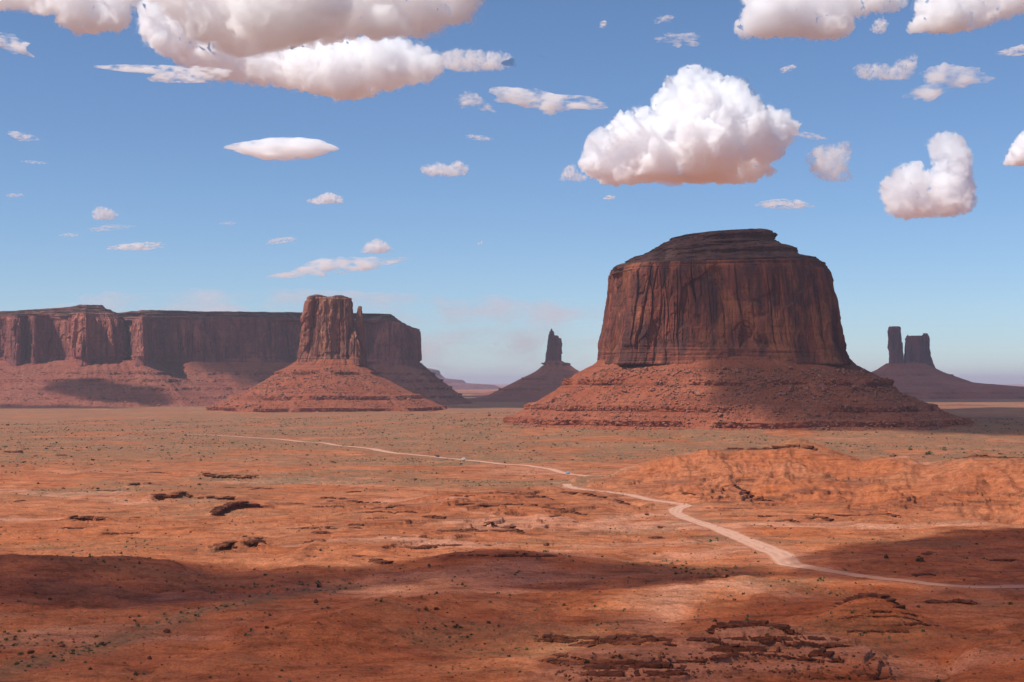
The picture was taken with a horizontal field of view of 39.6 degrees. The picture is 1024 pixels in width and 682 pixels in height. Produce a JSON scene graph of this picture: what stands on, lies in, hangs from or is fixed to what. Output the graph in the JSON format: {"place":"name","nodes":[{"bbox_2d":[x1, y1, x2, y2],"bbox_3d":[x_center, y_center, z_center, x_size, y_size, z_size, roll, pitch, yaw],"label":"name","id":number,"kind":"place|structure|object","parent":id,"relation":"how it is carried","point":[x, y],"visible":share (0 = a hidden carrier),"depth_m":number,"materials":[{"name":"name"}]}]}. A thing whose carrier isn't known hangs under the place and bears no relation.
{"place":"outdoors","nodes":[
{"label":"outdoors","id":0,"kind":"place"},
{"bbox_2d":[473,391,494,395],"bbox_3d":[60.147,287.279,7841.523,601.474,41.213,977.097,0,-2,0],"label":"hill","id":1,"kind":"structure","parent":0,"point":[484,394],"depth_m":7650.91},
{"bbox_2d":[0,384,1023,681],"bbox_3d":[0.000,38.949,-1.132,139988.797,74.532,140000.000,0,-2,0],"label":"ground","id":2,"kind":"structure","parent":0,"point":[806,480],"depth_m":598.86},
{"bbox_2d":[4,450,23,452],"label":"rock ledge","id":3,"kind":"object","parent":2,"relation":"on","point":[21,451],"visible":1,"depth_m":1401.90,"materials":[{"name":"brown stone"}]},
{"bbox_2d":[59,527,86,528],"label":"rock ledge","id":4,"kind":"object","parent":2,"relation":"on","point":[73,527],"visible":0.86,"depth_m":670.68,"materials":[{"name":"brown stone"}]},
{"bbox_2d":[66,515,108,519],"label":"rock ledge","id":5,"kind":"object","parent":2,"relation":"on","point":[83,517],"visible":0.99,"depth_m":718.06,"materials":[{"name":"brown stone"}]},
{"bbox_2d":[102,532,137,533],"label":"rock ledge","id":6,"kind":"object","parent":2,"relation":"on","point":[118,533],"visible":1,"depth_m":660.06,"materials":[{"name":"brown stone"}]},
{"bbox_2d":[150,492,182,497],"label":"rock ledge","id":7,"kind":"object","parent":2,"relation":"on","point":[174,494],"visible":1,"depth_m":832.30,"materials":[{"name":"brown stone"}]},
{"bbox_2d":[181,491,235,498],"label":"rock ledge","id":8,"kind":"object","parent":2,"relation":"on","point":[208,496],"visible":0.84,"depth_m":836.96,"materials":[{"name":"brown stone"}]},
{"bbox_2d":[0,367,450,406],"bbox_3d":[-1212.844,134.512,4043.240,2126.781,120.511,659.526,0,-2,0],"label":"rock scree","id":9,"kind":"structure","parent":2,"relation":"on","point":[149,386],"depth_m":4015.12,"materials":[{"name":"brown stone"}]},
{"bbox_2d":[207,540,244,549],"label":"rock ledge","id":10,"kind":"object","parent":2,"relation":"on","point":[224,544],"visible":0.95,"depth_m":590.70,"materials":[{"name":"brown stone"}]},
{"bbox_2d":[199,473,258,477],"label":"rock ledge","id":11,"kind":"object","parent":2,"relation":"on","point":[223,476],"visible":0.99,"depth_m":1029.62,"materials":[{"name":"brown stone"}]},
{"bbox_2d":[0,304,472,406],"bbox_3d":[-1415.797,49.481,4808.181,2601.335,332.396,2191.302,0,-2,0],"label":"flat topped mesa","id":12,"kind":"structure","parent":2,"relation":"on","point":[89,341],"depth_m":4206.24,"materials":[{"name":"brown stone"}]},
{"bbox_2d":[209,501,267,514],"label":"rock ledge","id":13,"kind":"object","parent":2,"relation":"on","point":[218,509],"visible":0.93,"depth_m":769.28,"materials":[{"name":"brown stone"}]},
{"bbox_2d":[223,487,263,487],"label":"rock ledge","id":14,"kind":"object","parent":2,"relation":"on","point":[243,487],"visible":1,"depth_m":941.46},
{"bbox_2d":[246,539,265,545],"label":"rock ledge","id":15,"kind":"object","parent":2,"relation":"on","point":[253,541],"visible":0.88,"depth_m":600.82,"materials":[{"name":"brown stone"}]},
{"bbox_2d":[301,539,325,543],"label":"rock ledge","id":16,"kind":"object","parent":2,"relation":"on","point":[312,540],"visible":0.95,"depth_m":608.39,"materials":[{"name":"brown stone"}]},
{"bbox_2d":[311,531,330,533],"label":"rock ledge","id":17,"kind":"object","parent":2,"relation":"on","point":[322,532],"visible":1,"depth_m":651.84,"materials":[{"name":"brown stone"}]},
{"bbox_2d":[209,367,439,411],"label":"rock scree","id":18,"kind":"structure","parent":2,"relation":"on","point":[276,388],"depth_m":3054.28,"materials":[{"name":"brown stone"}]},
{"bbox_2d":[286,526,362,528],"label":"rock ledge","id":19,"kind":"object","parent":2,"relation":"on","point":[327,527],"visible":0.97,"depth_m":665.21,"materials":[{"name":"brown stone"}]},
{"bbox_2d":[206,294,446,412],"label":"mitten butte","id":20,"kind":"object","parent":2,"relation":"on","point":[332,336],"visible":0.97,"depth_m":3107.78,"materials":[{"name":"brown stone"}]},
{"bbox_2d":[312,505,343,506],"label":"rock ledge","id":21,"kind":"object","parent":2,"relation":"on","point":[327,506],"visible":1,"depth_m":789.88,"materials":[{"name":"brown stone"}]},
{"bbox_2d":[320,496,346,499],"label":"rock ledge","id":22,"kind":"object","parent":2,"relation":"on","point":[332,497],"visible":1,"depth_m":844.18,"materials":[{"name":"brown stone"}]},
{"bbox_2d":[328,500,385,503],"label":"rock ledge","id":23,"kind":"object","parent":2,"relation":"on","point":[356,501],"visible":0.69,"depth_m":817.19,"materials":[{"name":"brown stone"}]},
{"bbox_2d":[366,517,386,518],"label":"rock ledge","id":24,"kind":"object","parent":2,"relation":"on","point":[377,518],"visible":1,"depth_m":694.09,"materials":[{"name":"brown stone"}]},
{"bbox_2d":[358,511,399,512],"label":"rock ledge","id":25,"kind":"object","parent":2,"relation":"on","point":[373,511],"visible":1,"depth_m":727.41,"materials":[{"name":"brown stone"}]},
{"bbox_2d":[352,555,407,567],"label":"rock ledge","id":26,"kind":"object","parent":2,"relation":"on","point":[379,560],"visible":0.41,"depth_m":547.82,"materials":[{"name":"brown stone"}]},
{"bbox_2d":[371,505,404,509],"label":"rock ledge","id":27,"kind":"object","parent":2,"relation":"on","point":[386,507],"visible":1,"depth_m":744.06,"materials":[{"name":"brown stone"}]},
{"bbox_2d":[367,510,416,513],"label":"rock ledge","id":28,"kind":"object","parent":2,"relation":"on","point":[394,513],"visible":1,"depth_m":725.21,"materials":[{"name":"brown stone"}]},
{"bbox_2d":[399,545,436,548],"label":"rock ledge","id":29,"kind":"object","parent":2,"relation":"on","point":[420,547],"visible":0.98,"depth_m":601.38,"materials":[{"name":"brown stone"}]},
{"bbox_2d":[421,515,446,518],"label":"rock ledge","id":30,"kind":"object","parent":2,"relation":"on","point":[435,517],"visible":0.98,"depth_m":692.21,"materials":[{"name":"brown stone"}]},
{"bbox_2d":[422,544,461,545],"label":"rock ledge","id":31,"kind":"object","parent":2,"relation":"on","point":[445,545],"visible":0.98,"depth_m":609.70,"materials":[{"name":"brown stone"}]},
{"bbox_2d":[428,368,499,389],"bbox_3d":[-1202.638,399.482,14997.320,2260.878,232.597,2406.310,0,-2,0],"label":"horizon mesa","id":32,"kind":"structure","parent":2,"relation":"on","point":[455,384],"depth_m":14391.76,"materials":[{"name":"stone"}]},
{"bbox_2d":[449,554,488,555],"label":"rock ledge","id":33,"kind":"object","parent":2,"relation":"on","point":[471,555],"visible":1,"depth_m":548.14,"materials":[{"name":"brown stone"}]},
{"bbox_2d":[431,529,524,532],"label":"rock ledge","id":34,"kind":"object","parent":2,"relation":"on","point":[501,530],"visible":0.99,"depth_m":653.79,"materials":[{"name":"brown stone"}]},
{"bbox_2d":[441,503,515,506],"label":"rock ledge","id":35,"kind":"object","parent":2,"relation":"on","point":[483,505],"visible":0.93,"depth_m":749.95,"materials":[{"name":"brown stone"}]},
{"bbox_2d":[483,521,518,529],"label":"rock ledge","id":36,"kind":"object","parent":2,"relation":"on","point":[493,525],"visible":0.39,"depth_m":672.12,"materials":[{"name":"brown stone"}]},
{"bbox_2d":[0,457,1021,646],"bbox_3d":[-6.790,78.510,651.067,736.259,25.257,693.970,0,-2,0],"label":"scrub cover","id":37,"kind":"object","parent":2,"relation":"on","point":[708,573],"visible":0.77,"depth_m":505.04,"materials":[{"name":"green plant"}]},
{"bbox_2d":[1,448,1022,680],"bbox_3d":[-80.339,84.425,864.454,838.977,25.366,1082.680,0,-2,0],"label":"loose rocks","id":38,"kind":"object","parent":2,"relation":"on","point":[733,667],"visible":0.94,"depth_m":359.00,"materials":[{"name":"brown stone"}]},
{"bbox_2d":[0,412,1023,489],"bbox_3d":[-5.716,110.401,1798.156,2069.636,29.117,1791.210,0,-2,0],"label":"sagebrush cover","id":39,"kind":"object","parent":2,"relation":"on","point":[393,444],"visible":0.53,"depth_m":1650.48,"materials":[{"name":"green plant"}]},
{"bbox_2d":[468,329,579,401],"bbox_3d":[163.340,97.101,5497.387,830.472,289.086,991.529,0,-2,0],"label":"rock pinnacle","id":40,"kind":"object","parent":2,"relation":"on","point":[549,375],"visible":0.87,"depth_m":5355.93,"materials":[{"name":"brown stone"}]},
{"bbox_2d":[491,554,556,556],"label":"rock ledge","id":41,"kind":"object","parent":2,"relation":"on","point":[536,555],"visible":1,"depth_m":546.61,"materials":[{"name":"brown stone"}]},
{"bbox_2d":[525,495,553,499],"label":"rock ledge","id":42,"kind":"object","parent":2,"relation":"on","point":[537,496],"visible":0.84,"depth_m":793.23,"materials":[{"name":"brown stone"}]},
{"bbox_2d":[516,503,586,514],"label":"rock ledge","id":43,"kind":"object","parent":2,"relation":"on","point":[568,511],"visible":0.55,"depth_m":748.47,"materials":[{"name":"brown stone"}]},
{"bbox_2d":[552,653,584,660],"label":"rock ledge","id":44,"kind":"object","parent":2,"relation":"on","point":[562,655],"visible":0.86,"depth_m":346.05,"materials":[{"name":"brown stone"}]},
{"bbox_2d":[536,657,617,665],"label":"rock ledge","id":45,"kind":"object","parent":2,"relation":"on","point":[552,660],"visible":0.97,"depth_m":339.57,"materials":[{"name":"brown stone"}]},
{"bbox_2d":[534,638,626,644],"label":"rock ledge","id":46,"kind":"object","parent":2,"relation":"on","point":[563,641],"visible":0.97,"depth_m":382.26,"materials":[{"name":"brown stone"}]},
{"bbox_2d":[566,643,595,647],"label":"rock ledge","id":47,"kind":"object","parent":2,"relation":"on","point":[584,645],"visible":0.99,"depth_m":378.47,"materials":[{"name":"brown stone"}]},
{"bbox_2d":[533,634,630,639],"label":"rock ledge","id":48,"kind":"object","parent":2,"relation":"on","point":[596,637],"visible":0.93,"depth_m":385.21,"materials":[{"name":"brown stone"}]},
{"bbox_2d":[561,491,634,505],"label":"rock ledge","id":49,"kind":"object","parent":2,"relation":"on","point":[603,497],"visible":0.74,"depth_m":806.86,"materials":[{"name":"brown stone"}]},
{"bbox_2d":[573,659,642,665],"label":"rock ledge","id":50,"kind":"object","parent":2,"relation":"on","point":[626,662],"visible":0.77,"depth_m":337.56,"materials":[{"name":"brown stone"}]},
{"bbox_2d":[604,664,627,669],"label":"rock ledge","id":51,"kind":"object","parent":2,"relation":"on","point":[608,667],"visible":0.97,"depth_m":332.81,"materials":[{"name":"brown stone"}]},
{"bbox_2d":[614,634,652,637],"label":"rock ledge","id":52,"kind":"object","parent":2,"relation":"on","point":[631,636],"visible":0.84,"depth_m":386.87,"materials":[{"name":"brown stone"}]},
{"bbox_2d":[584,660,686,669],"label":"rock ledge","id":53,"kind":"object","parent":2,"relation":"on","point":[653,664],"visible":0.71,"depth_m":333.44,"materials":[{"name":"brown stone"}]},
{"bbox_2d":[578,669,696,676],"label":"rock ledge","id":54,"kind":"object","parent":2,"relation":"on","point":[669,672],"visible":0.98,"depth_m":326.90,"materials":[{"name":"brown stone"}]},
{"bbox_2d":[648,536,664,538],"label":"rock ledge","id":55,"kind":"object","parent":2,"relation":"on","point":[656,537],"visible":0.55,"depth_m":644.66,"materials":[{"name":"brown stone"}]},
{"bbox_2d":[662,637,743,646],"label":"rock ledge","id":56,"kind":"object","parent":2,"relation":"on","point":[710,639],"visible":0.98,"depth_m":351.81,"materials":[{"name":"brown stone"}]},
{"bbox_2d":[698,573,728,577],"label":"rock ledge","id":57,"kind":"object","parent":2,"relation":"on","point":[719,575],"visible":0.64,"depth_m":495.91,"materials":[{"name":"brown stone"}]},
{"bbox_2d":[704,507,752,508],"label":"rock ledge","id":58,"kind":"object","parent":2,"relation":"on","point":[731,508],"visible":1,"depth_m":780.64,"materials":[{"name":"brown stone"}]},
{"bbox_2d":[501,228,977,430],"bbox_3d":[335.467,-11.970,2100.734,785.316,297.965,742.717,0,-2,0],"label":"sandstone butte","id":59,"kind":"object","parent":2,"relation":"on","point":[755,299],"visible":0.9,"depth_m":1947.64,"materials":[{"name":"brown stone"}]},
{"bbox_2d":[515,367,975,430],"bbox_3d":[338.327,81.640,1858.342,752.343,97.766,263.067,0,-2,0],"label":"rock scree","id":60,"kind":"structure","parent":2,"relation":"on","point":[759,386],"depth_m":1869.40,"materials":[{"name":"brown stone"}]},
{"bbox_2d":[722,484,773,501],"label":"rock ledge","id":61,"kind":"object","parent":2,"relation":"on","point":[751,496],"visible":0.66,"depth_m":851.52,"materials":[{"name":"brown stone"}]},
{"bbox_2d":[705,619,800,634],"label":"rock ledge","id":62,"kind":"object","parent":2,"relation":"on","point":[749,623],"visible":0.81,"depth_m":361.75,"materials":[{"name":"brown stone"}]},
{"bbox_2d":[673,652,833,663],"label":"rock ledge","id":63,"kind":"object","parent":2,"relation":"on","point":[732,654],"visible":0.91,"depth_m":341.31,"materials":[{"name":"brown stone"}]},
{"bbox_2d":[757,515,776,516],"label":"rock ledge","id":64,"kind":"object","parent":2,"relation":"on","point":[767,516],"visible":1,"depth_m":723.62,"materials":[{"name":"brown stone"}]},
{"bbox_2d":[726,444,817,449],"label":"rock ledge","id":65,"kind":"object","parent":2,"relation":"on","point":[786,446],"visible":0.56,"depth_m":1024.76,"materials":[{"name":"brown stone"}]},
{"bbox_2d":[704,645,843,662],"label":"rock ledge","id":66,"kind":"object","parent":2,"relation":"on","point":[822,652],"visible":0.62,"depth_m":345.57,"materials":[{"name":"brown stone"}]},
{"bbox_2d":[724,635,840,640],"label":"rock ledge","id":67,"kind":"object","parent":2,"relation":"on","point":[771,637],"visible":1,"depth_m":352.77,"materials":[{"name":"brown stone"}]},
{"bbox_2d":[775,519,800,522],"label":"rock ledge","id":68,"kind":"object","parent":2,"relation":"on","point":[791,520],"visible":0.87,"depth_m":703.72,"materials":[{"name":"brown stone"}]},
{"bbox_2d":[786,640,850,647],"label":"rock ledge","id":69,"kind":"object","parent":2,"relation":"on","point":[827,645],"visible":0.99,"depth_m":349.44,"materials":[{"name":"brown stone"}]},
{"bbox_2d":[805,516,833,520],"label":"rock ledge","id":70,"kind":"object","parent":2,"relation":"on","point":[825,518],"visible":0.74,"depth_m":717.14,"materials":[{"name":"brown stone"}]},
{"bbox_2d":[790,670,895,679],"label":"rock ledge","id":71,"kind":"object","parent":2,"relation":"on","point":[852,672],"visible":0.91,"depth_m":328.69,"materials":[{"name":"brown stone"}]},
{"bbox_2d":[814,513,900,517],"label":"rock ledge","id":72,"kind":"object","parent":2,"relation":"on","point":[888,514],"visible":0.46,"depth_m":741.46,"materials":[{"name":"brown stone"}]},
{"bbox_2d":[846,629,880,632],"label":"rock ledge","id":73,"kind":"object","parent":2,"relation":"on","point":[855,630],"visible":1,"depth_m":382.06,"materials":[{"name":"brown stone"}]},
{"bbox_2d":[833,592,905,608],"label":"rock ledge","id":74,"kind":"object","parent":2,"relation":"on","point":[886,596],"visible":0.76,"depth_m":400.00,"materials":[{"name":"brown stone"}]},
{"bbox_2d":[838,615,922,621],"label":"rock ledge","id":75,"kind":"object","parent":2,"relation":"on","point":[884,616],"visible":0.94,"depth_m":389.09,"materials":[{"name":"brown stone"}]},
{"bbox_2d":[877,629,908,632],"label":"rock ledge","id":76,"kind":"object","parent":2,"relation":"on","point":[895,631],"visible":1,"depth_m":381.88,"materials":[{"name":"brown stone"}]},
{"bbox_2d":[863,609,923,617],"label":"rock ledge","id":77,"kind":"object","parent":2,"relation":"on","point":[884,611],"visible":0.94,"depth_m":391.14,"materials":[{"name":"brown stone"}]},
{"bbox_2d":[894,622,939,626],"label":"rock ledge","id":78,"kind":"object","parent":2,"relation":"on","point":[913,623],"visible":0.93,"depth_m":387.69,"materials":[{"name":"brown stone"}]},
{"bbox_2d":[916,556,924,560],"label":"desert bush","id":79,"kind":"object","parent":2,"relation":"on","point":[920,559],"visible":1,"depth_m":548.80,"materials":[{"name":"green plant"}]},
{"bbox_2d":[911,573,933,575],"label":"rock ledge","id":80,"kind":"object","parent":2,"relation":"on","point":[918,574],"visible":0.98,"depth_m":524.17,"materials":[{"name":"brown stone"}]},
{"bbox_2d":[921,551,935,554],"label":"rock ledge","id":81,"kind":"object","parent":2,"relation":"on","point":[927,553],"visible":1,"depth_m":576.82,"materials":[{"name":"brown stone"}]},
{"bbox_2d":[872,326,1023,398],"bbox_3d":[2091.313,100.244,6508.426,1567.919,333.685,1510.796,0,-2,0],"label":"twin tower butte","id":82,"kind":"object","parent":2,"relation":"on","point":[912,371],"visible":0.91,"depth_m":6275.04,"materials":[{"name":"brown stone"}]},
{"bbox_2d":[922,598,980,603],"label":"rock ledge","id":83,"kind":"object","parent":2,"relation":"on","point":[958,600],"visible":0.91,"depth_m":445.49,"materials":[{"name":"brown stone"}]},
{"bbox_2d":[942,455,1023,461],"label":"rock ledge","id":84,"kind":"object","parent":2,"relation":"on","point":[983,456],"visible":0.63,"depth_m":920.58,"materials":[{"name":"brown stone"}]},
{"bbox_2d":[990,558,1023,561],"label":"rock ledge","id":85,"kind":"object","parent":2,"relation":"on","point":[1009,560],"visible":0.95,"depth_m":555.90,"materials":[{"name":"brown stone"}]},
{"bbox_2d":[0,0,1023,383],"label":"sky","id":86,"kind":"structure","parent":0,"point":[475,175],"materials":[{"name":"blue"}]},
{"bbox_2d":[538,636,672,644],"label":"rock ledge","id":87,"kind":"object","parent":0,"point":[639,641],"visible":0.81,"depth_m":379.82,"materials":[{"name":"brown stone"}]},
{"bbox_2d":[188,434,1023,588],"bbox_3d":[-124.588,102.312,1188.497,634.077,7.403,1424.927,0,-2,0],"label":"dirt road","id":88,"kind":"structure","parent":0,"point":[776,555],"depth_m":622.33,"materials":[{"name":"beige soil"}]},
{"bbox_2d":[751,638,789,644],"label":"rock ledge","id":89,"kind":"object","parent":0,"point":[767,641],"visible":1,"depth_m":350.26,"materials":[{"name":"brown stone"}]},
{"bbox_2d":[938,404,998,405],"bbox_3d":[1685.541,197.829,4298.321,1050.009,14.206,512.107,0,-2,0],"label":"hill","id":90,"kind":"structure","parent":0,"point":[966,405],"depth_m":4257.76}
]}

